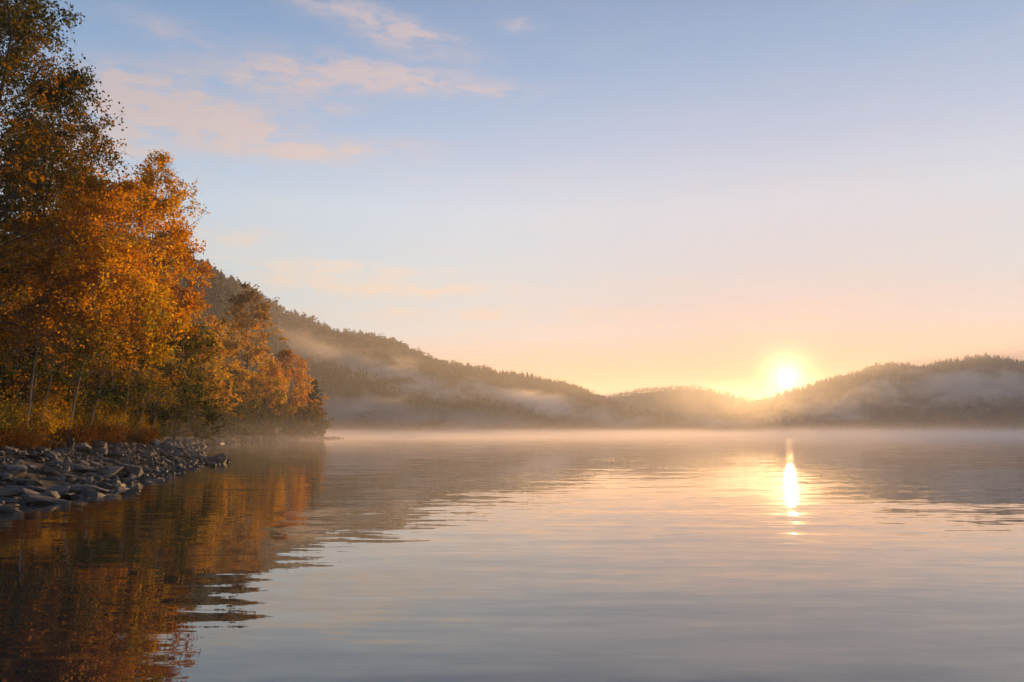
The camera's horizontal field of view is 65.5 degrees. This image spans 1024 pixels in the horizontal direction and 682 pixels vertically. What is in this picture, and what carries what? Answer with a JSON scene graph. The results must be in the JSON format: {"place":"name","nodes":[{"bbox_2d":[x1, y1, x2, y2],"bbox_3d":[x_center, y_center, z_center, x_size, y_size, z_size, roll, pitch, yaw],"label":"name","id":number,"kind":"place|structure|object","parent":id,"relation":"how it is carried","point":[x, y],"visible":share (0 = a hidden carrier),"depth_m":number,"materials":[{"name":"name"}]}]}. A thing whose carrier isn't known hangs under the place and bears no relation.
{"place":"outdoors","nodes":[
{"label":"outdoors","id":0,"kind":"place"},
{"bbox_2d":[0,434,161,449],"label":"dry grass","id":1,"kind":"structure","parent":0,"point":[57,444],"depth_m":29.96,"materials":[{"name":"brown plant"}]},
{"bbox_2d":[0,434,340,504],"bbox_3d":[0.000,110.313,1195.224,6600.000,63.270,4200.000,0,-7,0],"label":"ground","id":2,"kind":"structure","parent":0,"point":[47,483],"depth_m":24.45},
{"bbox_2d":[0,423,13,447],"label":"shrub","id":3,"kind":"object","parent":2,"relation":"on","point":[8,432],"visible":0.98,"depth_m":23.94,"materials":[{"name":"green plant"}]},
{"bbox_2d":[0,390,14,428],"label":"shrub","id":4,"kind":"object","parent":2,"relation":"on","point":[6,427],"visible":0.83,"depth_m":24.64,"materials":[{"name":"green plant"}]},
{"bbox_2d":[0,446,17,453],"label":"rock","id":5,"kind":"object","parent":2,"relation":"on","point":[8,449],"visible":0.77,"depth_m":24.06,"materials":[{"name":"stone"}]},
{"bbox_2d":[0,492,18,496],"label":"rock","id":6,"kind":"object","parent":2,"relation":"on","point":[4,494],"visible":0.94,"depth_m":18.31,"materials":[{"name":"stone"}]},
{"bbox_2d":[0,506,19,511],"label":"rock","id":7,"kind":"object","parent":2,"relation":"on","point":[7,509],"visible":0.42,"depth_m":16.11,"materials":[{"name":"stone"}]},
{"bbox_2d":[0,399,24,432],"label":"shrub","id":8,"kind":"object","parent":2,"relation":"on","point":[4,402],"visible":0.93,"depth_m":24.37,"materials":[{"name":"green plant"}]},
{"bbox_2d":[0,267,26,405],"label":"woodland tree","id":9,"kind":"object","parent":2,"relation":"on","point":[8,353],"visible":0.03,"depth_m":39.85,"materials":[{"name":"brown plant"}]},
{"bbox_2d":[4,465,27,475],"bbox_3d":[-13.277,3.468,21.292,0.539,0.316,0.932,4,-8,-34],"label":"rock","id":10,"kind":"object","parent":2,"relation":"on","point":[16,470],"visible":0.82,"depth_m":21.01,"materials":[{"name":"stone"}]},
{"bbox_2d":[0,396,31,441],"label":"shrub","id":11,"kind":"object","parent":2,"relation":"on","point":[17,410],"visible":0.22,"depth_m":28.86,"materials":[{"name":"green plant"}]},
{"bbox_2d":[0,401,33,445],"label":"shrub","id":12,"kind":"object","parent":2,"relation":"on","point":[27,417],"visible":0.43,"depth_m":26.67,"materials":[{"name":"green plant"}]},
{"bbox_2d":[0,409,33,441],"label":"shrub","id":13,"kind":"object","parent":2,"relation":"on","point":[8,417],"visible":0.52,"depth_m":26.17,"materials":[{"name":"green plant"}]},
{"bbox_2d":[1,396,34,440],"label":"shrub","id":14,"kind":"object","parent":2,"relation":"on","point":[18,416],"visible":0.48,"depth_m":26.38,"materials":[{"name":"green plant"}]},
{"bbox_2d":[0,407,37,433],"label":"shrub","id":15,"kind":"object","parent":2,"relation":"on","point":[22,417],"visible":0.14,"depth_m":28.74,"materials":[{"name":"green plant"}]},
{"bbox_2d":[0,485,39,494],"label":"rock","id":16,"kind":"object","parent":2,"relation":"on","point":[14,489],"visible":0.71,"depth_m":18.80,"materials":[{"name":"stone"}]},
{"bbox_2d":[0,380,45,424],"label":"shrub","id":17,"kind":"object","parent":2,"relation":"on","point":[26,400],"visible":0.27,"depth_m":30.08,"materials":[{"name":"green plant"}]},
{"bbox_2d":[0,381,48,415],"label":"shrub","id":18,"kind":"object","parent":2,"relation":"on","point":[19,394],"visible":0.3,"depth_m":32.48,"materials":[{"name":"green plant"}]},
{"bbox_2d":[0,421,49,451],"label":"shrub","id":19,"kind":"object","parent":2,"relation":"on","point":[22,442],"visible":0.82,"depth_m":26.00,"materials":[{"name":"orange plant"}]},
{"bbox_2d":[1,419,50,445],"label":"shrub","id":20,"kind":"object","parent":2,"relation":"on","point":[42,429],"visible":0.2,"depth_m":27.38,"materials":[{"name":"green plant"}]},
{"bbox_2d":[11,478,42,486],"bbox_3d":[-12.605,3.680,20.755,0.819,0.172,0.518,9,-17,-1],"label":"rock","id":21,"kind":"object","parent":2,"relation":"on","point":[31,482],"visible":0.88,"depth_m":20.55,"materials":[{"name":"stone"}]},
{"bbox_2d":[5,393,59,434],"bbox_3d":[-18.196,3.107,30.369,2.736,2.263,1.667,-1,-7,10],"label":"shrub","id":22,"kind":"object","parent":2,"relation":"on","point":[12,411],"visible":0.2,"depth_m":30.06,"materials":[{"name":"yellow plant"}]},
{"bbox_2d":[25,454,40,459],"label":"rock","id":23,"kind":"object","parent":2,"relation":"on","point":[34,457],"visible":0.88,"depth_m":24.10,"materials":[{"name":"stone"}]},
{"bbox_2d":[18,485,48,491],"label":"rock","id":24,"kind":"object","parent":2,"relation":"on","point":[35,488],"visible":0.42,"depth_m":19.79,"materials":[{"name":"stone"}]},
{"bbox_2d":[20,493,70,503],"bbox_3d":[-10.674,3.682,18.309,1.300,0.185,0.665,13,-6,-4],"label":"rock","id":25,"kind":"object","parent":2,"relation":"on","point":[34,498],"visible":0.81,"depth_m":18.13,"materials":[{"name":"stone"}]},
{"bbox_2d":[20,386,73,445],"bbox_3d":[-17.233,2.955,29.627,3.086,2.552,1.880,-6,-9,42],"label":"shrub","id":26,"kind":"object","parent":2,"relation":"on","point":[57,424],"visible":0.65,"depth_m":29.32,"materials":[{"name":"yellow plant"}]},
{"bbox_2d":[0,249,93,405],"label":"woodland tree","id":27,"kind":"object","parent":2,"relation":"on","point":[22,372],"visible":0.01,"depth_m":51.37,"materials":[{"name":"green plant"}]},
{"bbox_2d":[40,465,58,475],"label":"rock","id":28,"kind":"object","parent":2,"relation":"on","point":[48,470],"visible":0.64,"depth_m":23.00,"materials":[{"name":"stone"}]},
{"bbox_2d":[42,450,57,459],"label":"rock","id":29,"kind":"object","parent":2,"relation":"on","point":[50,455],"visible":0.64,"depth_m":25.34,"materials":[{"name":"stone"}]},
{"bbox_2d":[40,491,59,497],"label":"rock","id":30,"kind":"object","parent":2,"relation":"on","point":[54,494],"visible":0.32,"depth_m":18.71,"materials":[{"name":"stone"}]},
{"bbox_2d":[35,407,71,440],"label":"shrub","id":31,"kind":"object","parent":2,"relation":"on","point":[61,423],"visible":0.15,"depth_m":31.20,"materials":[{"name":"yellow plant"}]},
{"bbox_2d":[18,389,95,434],"bbox_3d":[-19.378,3.242,33.121,2.648,2.636,3.709,-1,-7,12],"label":"shrub","id":32,"kind":"object","parent":2,"relation":"on","point":[75,412],"visible":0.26,"depth_m":33.89,"materials":[{"name":"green plant"}]},
{"bbox_2d":[47,485,69,492],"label":"rock","id":33,"kind":"object","parent":2,"relation":"on","point":[61,488],"visible":0.44,"depth_m":20.58,"materials":[{"name":"stone"}]},
{"bbox_2d":[39,393,83,437],"bbox_3d":[-19.070,3.419,33.851,2.945,2.435,1.794,-5,-8,37],"label":"shrub","id":34,"kind":"object","parent":2,"relation":"on","point":[67,409],"visible":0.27,"depth_m":33.65,"materials":[{"name":"yellow plant"}]},
{"bbox_2d":[55,447,70,454],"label":"rock","id":35,"kind":"object","parent":2,"relation":"on","point":[66,450],"visible":0.64,"depth_m":27.91,"materials":[{"name":"stone"}]},
{"bbox_2d":[0,0,127,362],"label":"broadleaf tree","id":36,"kind":"object","parent":2,"relation":"on","point":[10,59],"visible":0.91,"depth_m":28.04,"materials":[{"name":"brown plant"}]},
{"bbox_2d":[0,0,132,410],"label":"broadleaf tree","id":37,"kind":"object","parent":2,"relation":"on","point":[52,39],"visible":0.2,"depth_m":34.14,"materials":[{"name":"brown plant"}]},
{"bbox_2d":[22,335,110,407],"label":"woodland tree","id":38,"kind":"object","parent":2,"relation":"on","point":[75,383],"visible":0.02,"depth_m":58.10,"materials":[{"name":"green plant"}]},
{"bbox_2d":[0,122,134,414],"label":"broadleaf tree","id":39,"kind":"object","parent":2,"relation":"on","point":[23,385],"visible":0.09,"depth_m":38.18,"materials":[{"name":"brown plant"}]},
{"bbox_2d":[58,493,78,497],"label":"rock","id":40,"kind":"object","parent":2,"relation":"on","point":[66,495],"visible":0.66,"depth_m":19.69,"materials":[{"name":"stone"}]},
{"bbox_2d":[0,207,139,429],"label":"birch tree","id":41,"kind":"object","parent":2,"relation":"on","point":[6,356],"visible":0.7,"depth_m":28.79,"materials":[{"name":"orange plant"}]},
{"bbox_2d":[66,433,77,451],"bbox_3d":[-16.427,3.879,29.750,0.564,0.882,0.328,0,-7,0],"label":"rock","id":42,"kind":"object","parent":2,"relation":"on","point":[71,442],"visible":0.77,"depth_m":29.68,"materials":[{"name":"grey stone"}]},
{"bbox_2d":[63,473,83,481],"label":"rock","id":43,"kind":"object","parent":2,"relation":"on","point":[78,478],"visible":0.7,"depth_m":23.17,"materials":[{"name":"stone"}]},
{"bbox_2d":[0,63,147,434],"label":"broadleaf tree","id":44,"kind":"object","parent":2,"relation":"on","point":[62,100],"visible":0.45,"depth_m":32.24,"materials":[{"name":"brown plant"}]},
{"bbox_2d":[50,419,98,444],"bbox_3d":[-17.355,3.704,31.442,1.684,1.450,1.899,0,-7,2],"label":"shrub","id":45,"kind":"object","parent":2,"relation":"on","point":[81,431],"visible":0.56,"depth_m":31.55,"materials":[{"name":"orange plant"}]},
{"bbox_2d":[55,420,99,440],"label":"shrub","id":46,"kind":"object","parent":2,"relation":"on","point":[93,438],"visible":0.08,"depth_m":33.72,"materials":[{"name":"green plant"}]},
{"bbox_2d":[61,427,94,442],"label":"shrub","id":47,"kind":"object","parent":2,"relation":"on","point":[64,435],"visible":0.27,"depth_m":31.74,"materials":[{"name":"orange plant"}]},
{"bbox_2d":[52,413,104,436],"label":"shrub","id":48,"kind":"object","parent":2,"relation":"on","point":[96,419],"visible":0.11,"depth_m":34.65,"materials":[{"name":"orange plant"}]},
{"bbox_2d":[65,462,97,471],"bbox_3d":[-13.715,4.044,25.372,0.610,0.242,1.015,10,-10,40],"label":"rock","id":49,"kind":"object","parent":2,"relation":"on","point":[81,467],"visible":0.8,"depth_m":25.19,"materials":[{"name":"stone"}]},
{"bbox_2d":[0,184,163,443],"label":"birch tree","id":50,"kind":"object","parent":2,"relation":"on","point":[101,242],"visible":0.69,"depth_m":29.71,"materials":[{"name":"orange plant"}]},
{"bbox_2d":[73,443,91,450],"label":"rock","id":51,"kind":"object","parent":2,"relation":"on","point":[80,446],"visible":0.59,"depth_m":30.57,"materials":[{"name":"stone"}]},
{"bbox_2d":[0,180,172,415],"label":"broadleaf tree","id":52,"kind":"object","parent":2,"relation":"on","point":[121,358],"visible":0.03,"depth_m":44.72,"materials":[{"name":"brown plant"}]},
{"bbox_2d":[69,485,109,491],"bbox_3d":[-11.364,3.954,21.307,1.113,0.232,0.553,14,-9,-27],"label":"rock","id":53,"kind":"object","parent":2,"relation":"on","point":[76,488],"visible":0.66,"depth_m":21.10,"materials":[{"name":"stone"}]},
{"bbox_2d":[80,489,104,496],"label":"rock","id":54,"kind":"object","parent":2,"relation":"on","point":[89,493],"visible":0.5,"depth_m":20.28,"materials":[{"name":"stone"}]},
{"bbox_2d":[76,424,110,442],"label":"shrub","id":55,"kind":"object","parent":2,"relation":"on","point":[98,437],"visible":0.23,"depth_m":34.58,"materials":[{"name":"brown plant"}]},
{"bbox_2d":[60,334,136,409],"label":"woodland tree","id":56,"kind":"object","parent":2,"relation":"on","point":[105,384],"visible":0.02,"depth_m":64.14,"materials":[{"name":"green plant"}]},
{"bbox_2d":[91,440,106,447],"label":"rock","id":57,"kind":"object","parent":2,"relation":"on","point":[97,443],"visible":0.49,"depth_m":33.01,"materials":[{"name":"stone"}]},
{"bbox_2d":[69,399,129,434],"bbox_3d":[-19.052,3.836,36.908,1.747,2.372,2.868,-3,-7,22],"label":"shrub","id":58,"kind":"object","parent":2,"relation":"on","point":[123,417],"visible":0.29,"depth_m":36.93,"materials":[{"name":"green plant"}]},
{"bbox_2d":[63,397,137,428],"bbox_3d":[-19.761,3.850,38.132,3.546,2.520,2.531,5,-8,-34],"label":"shrub","id":59,"kind":"object","parent":2,"relation":"on","point":[101,414],"visible":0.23,"depth_m":38.45,"materials":[{"name":"green plant"}]},
{"bbox_2d":[94,447,107,456],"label":"rock","id":60,"kind":"object","parent":2,"relation":"on","point":[103,450],"visible":0.7,"depth_m":31.25,"materials":[{"name":"stone"}]},
{"bbox_2d":[78,414,128,444],"bbox_3d":[-18.142,4.049,35.465,2.154,1.645,1.911,-1,-7,7],"label":"shrub","id":61,"kind":"object","parent":2,"relation":"on","point":[115,436],"visible":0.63,"depth_m":35.51,"materials":[{"name":"orange plant"}]},
{"bbox_2d":[96,482,112,489],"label":"rock","id":62,"kind":"object","parent":2,"relation":"on","point":[107,486],"visible":0.58,"depth_m":22.60,"materials":[{"name":"stone"}]},
{"bbox_2d":[0,440,214,506],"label":"stones","id":63,"kind":"object","parent":2,"relation":"on","point":[131,459],"visible":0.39,"depth_m":27.01,"materials":[{"name":"stone"}]},
{"bbox_2d":[21,263,198,428],"bbox_3d":[-17.155,0.568,34.850,6.065,8.646,6.753,0,-7,0],"label":"birch tree","id":64,"kind":"object","parent":2,"relation":"on","point":[122,375],"visible":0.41,"depth_m":34.73,"materials":[{"name":"orange plant"}]},
{"bbox_2d":[97,465,122,475],"bbox_3d":[-13.166,4.338,26.017,1.012,0.552,0.927,-12,4,-34],"label":"rock","id":65,"kind":"object","parent":2,"relation":"on","point":[110,470],"visible":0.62,"depth_m":25.77,"materials":[{"name":"stone"}]},
{"bbox_2d":[107,452,123,460],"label":"rock","id":66,"kind":"object","parent":2,"relation":"on","point":[116,455],"visible":0.81,"depth_m":31.37,"materials":[{"name":"stone"}]},
{"bbox_2d":[13,162,218,433],"bbox_3d":[-16.481,-1.424,32.668,7.494,12.191,6.813,0,-7,0],"label":"birch tree","id":67,"kind":"object","parent":2,"relation":"on","point":[119,190],"visible":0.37,"depth_m":32.73,"materials":[{"name":"orange plant"}]},
{"bbox_2d":[103,406,130,431],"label":"shrub","id":68,"kind":"object","parent":2,"relation":"on","point":[113,420],"visible":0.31,"depth_m":39.24,"materials":[{"name":"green plant"}]},
{"bbox_2d":[96,406,147,433],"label":"shrub","id":69,"kind":"object","parent":2,"relation":"on","point":[135,425],"visible":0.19,"depth_m":42.51,"materials":[{"name":"orange plant"}]},
{"bbox_2d":[119,478,132,483],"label":"rock","id":70,"kind":"object","parent":2,"relation":"on","point":[124,480],"visible":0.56,"depth_m":25.24,"materials":[{"name":"stone"}]},
{"bbox_2d":[104,404,152,424],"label":"shrub","id":71,"kind":"object","parent":2,"relation":"on","point":[138,417],"visible":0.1,"depth_m":46.37,"materials":[{"name":"green plant"}]},
{"bbox_2d":[118,463,143,477],"bbox_3d":[-13.082,4.477,27.216,0.723,0.520,1.200,6,-19,7],"label":"rock","id":72,"kind":"object","parent":2,"relation":"on","point":[128,469],"visible":0.63,"depth_m":27.01,"materials":[{"name":"stone"}]},
{"bbox_2d":[93,381,187,439],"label":"shrub","id":73,"kind":"object","parent":2,"relation":"on","point":[166,431],"visible":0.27,"depth_m":50.05,"materials":[{"name":"green plant"}]},
{"bbox_2d":[123,415,158,436],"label":"shrub","id":74,"kind":"object","parent":2,"relation":"on","point":[142,422],"visible":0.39,"depth_m":42.78,"materials":[{"name":"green plant"}]},
{"bbox_2d":[126,422,158,444],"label":"shrub","id":75,"kind":"object","parent":2,"relation":"on","point":[141,439],"visible":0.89,"depth_m":41.13,"materials":[{"name":"brown plant"}]},
{"bbox_2d":[119,369,182,437],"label":"birch tree","id":76,"kind":"object","parent":2,"relation":"on","point":[143,401],"visible":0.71,"depth_m":41.96,"materials":[{"name":"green plant"}]},
{"bbox_2d":[83,313,233,433],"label":"broadleaf tree","id":77,"kind":"object","parent":2,"relation":"on","point":[209,416],"visible":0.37,"depth_m":49.88,"materials":[{"name":"brown plant"}]},
{"bbox_2d":[153,444,174,450],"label":"rock","id":78,"kind":"object","parent":2,"relation":"on","point":[165,447],"visible":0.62,"depth_m":41.37,"materials":[{"name":"stone"}]},
{"bbox_2d":[114,149,215,425],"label":"broadleaf tree","id":79,"kind":"object","parent":2,"relation":"on","point":[172,202],"visible":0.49,"depth_m":43.64,"materials":[{"name":"brown plant"}]},
{"bbox_2d":[113,221,217,430],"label":"broadleaf tree","id":80,"kind":"object","parent":2,"relation":"on","point":[199,306],"visible":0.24,"depth_m":49.28,"materials":[{"name":"brown plant"}]},
{"bbox_2d":[141,345,237,442],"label":"broadleaf tree","id":81,"kind":"object","parent":2,"relation":"on","point":[193,426],"visible":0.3,"depth_m":83.91,"materials":[{"name":"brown plant"}]},
{"bbox_2d":[165,290,241,436],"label":"broadleaf tree","id":82,"kind":"object","parent":2,"relation":"on","point":[213,317],"visible":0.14,"depth_m":119.61,"materials":[{"name":"brown plant"}]},
{"bbox_2d":[163,330,254,443],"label":"broadleaf tree","id":83,"kind":"object","parent":2,"relation":"on","point":[222,377],"visible":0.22,"depth_m":107.85,"materials":[{"name":"brown plant"}]},
{"bbox_2d":[213,457,226,462],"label":"rock","id":84,"kind":"object","parent":2,"relation":"on","point":[221,460],"visible":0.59,"depth_m":41.76,"materials":[{"name":"stone"}]},
{"bbox_2d":[185,365,262,442],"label":"broadleaf tree","id":85,"kind":"object","parent":2,"relation":"on","point":[234,428],"visible":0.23,"depth_m":131.58,"materials":[{"name":"brown plant"}]},
{"bbox_2d":[195,317,260,434],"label":"broadleaf tree","id":86,"kind":"object","parent":2,"relation":"on","point":[235,345],"visible":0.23,"depth_m":138.81,"materials":[{"name":"brown plant"}]},
{"bbox_2d":[165,436,342,455],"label":"shore stones","id":87,"kind":"object","parent":2,"relation":"on","point":[187,444],"visible":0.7,"depth_m":114.44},
{"bbox_2d":[221,282,289,435],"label":"broadleaf tree","id":88,"kind":"object","parent":2,"relation":"on","point":[240,320],"visible":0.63,"depth_m":152.73,"materials":[{"name":"brown plant"}]},
{"bbox_2d":[233,358,300,438],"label":"broadleaf tree","id":89,"kind":"object","parent":2,"relation":"on","point":[274,369],"visible":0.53,"depth_m":167.19,"materials":[{"name":"brown plant"}]},
{"bbox_2d":[259,420,276,435],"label":"shrub","id":90,"kind":"object","parent":2,"relation":"on","point":[271,432],"visible":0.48,"depth_m":169.22,"materials":[{"name":"brown plant"}]},
{"bbox_2d":[259,392,302,435],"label":"broadleaf tree","id":91,"kind":"object","parent":2,"relation":"on","point":[291,424],"visible":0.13,"depth_m":189.72,"materials":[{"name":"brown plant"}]},
{"bbox_2d":[283,419,305,436],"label":"shrub","id":92,"kind":"object","parent":2,"relation":"on","point":[293,430],"visible":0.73,"depth_m":188.70,"materials":[{"name":"brown plant"}]},
{"bbox_2d":[263,349,330,437],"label":"broadleaf tree","id":93,"kind":"object","parent":2,"relation":"on","point":[301,388],"visible":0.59,"depth_m":186.56,"materials":[{"name":"brown plant"}]},
{"bbox_2d":[286,396,334,437],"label":"shrub","id":94,"kind":"object","parent":2,"relation":"on","point":[312,426],"visible":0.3,"depth_m":201.01,"materials":[{"name":"brown plant"}]},
{"bbox_2d":[297,379,329,436],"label":"broadleaf tree","id":95,"kind":"object","parent":2,"relation":"on","point":[313,394],"visible":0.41,"depth_m":210.12,"materials":[{"name":"brown plant"}]},
{"bbox_2d":[0,233,719,434],"bbox_3d":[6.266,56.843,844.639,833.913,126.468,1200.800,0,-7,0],"label":"hill","id":96,"kind":"structure","parent":0,"point":[356,429],"depth_m":721.17,"materials":[{"name":"plant"}]},
{"bbox_2d":[197,273,211,310],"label":"conifer tree","id":97,"kind":"object","parent":96,"relation":"on","point":[205,297],"visible":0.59,"depth_m":349.60,"materials":[{"name":"green plant"}]},
{"bbox_2d":[207,278,220,307],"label":"conifer tree","id":98,"kind":"object","parent":96,"relation":"on","point":[213,289],"visible":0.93,"depth_m":354.51,"materials":[{"name":"green plant"}]},
{"bbox_2d":[213,274,227,313],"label":"conifer tree","id":99,"kind":"object","parent":96,"relation":"on","point":[221,302],"visible":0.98,"depth_m":359.63,"materials":[{"name":"green plant"}]},
{"bbox_2d":[110,234,729,432],"bbox_3d":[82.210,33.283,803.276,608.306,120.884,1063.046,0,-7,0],"label":"hillside forest","id":100,"kind":"object","parent":96,"relation":"on","point":[508,399],"visible":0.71,"depth_m":762.87,"materials":[{"name":"plant"}]},
{"bbox_2d":[0,434,1023,681],"bbox_3d":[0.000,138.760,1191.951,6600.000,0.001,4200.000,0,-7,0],"label":"lake","id":101,"kind":"structure","parent":0,"point":[648,558],"depth_m":9.73,"materials":[{"name":"liquid"}]},
{"bbox_2d":[0,0,1023,400],"label":"sky","id":102,"kind":"structure","parent":0,"point":[755,199],"materials":[{"name":"blue"}]},
{"bbox_2d":[612,389,747,420],"bbox_3d":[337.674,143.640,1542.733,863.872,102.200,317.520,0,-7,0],"label":"hill","id":103,"kind":"structure","parent":0,"point":[661,407],"depth_m":1503.85,"materials":[{"name":"soil"}]},
{"bbox_2d":[600,384,754,419],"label":"hillside forest","id":104,"kind":"object","parent":103,"relation":"on","point":[665,389],"visible":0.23,"depth_m":1521.14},
{"bbox_2d":[708,363,1023,433],"bbox_3d":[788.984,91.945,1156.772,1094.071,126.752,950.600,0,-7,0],"label":"hill","id":105,"kind":"structure","parent":0,"point":[1006,429],"depth_m":953.33,"materials":[{"name":"plant"}]},
{"bbox_2d":[690,352,1023,432],"bbox_3d":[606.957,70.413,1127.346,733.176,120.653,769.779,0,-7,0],"label":"hillside forest","id":106,"kind":"object","parent":105,"relation":"on","point":[916,393],"visible":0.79,"depth_m":1038.50,"materials":[{"name":"plant"}]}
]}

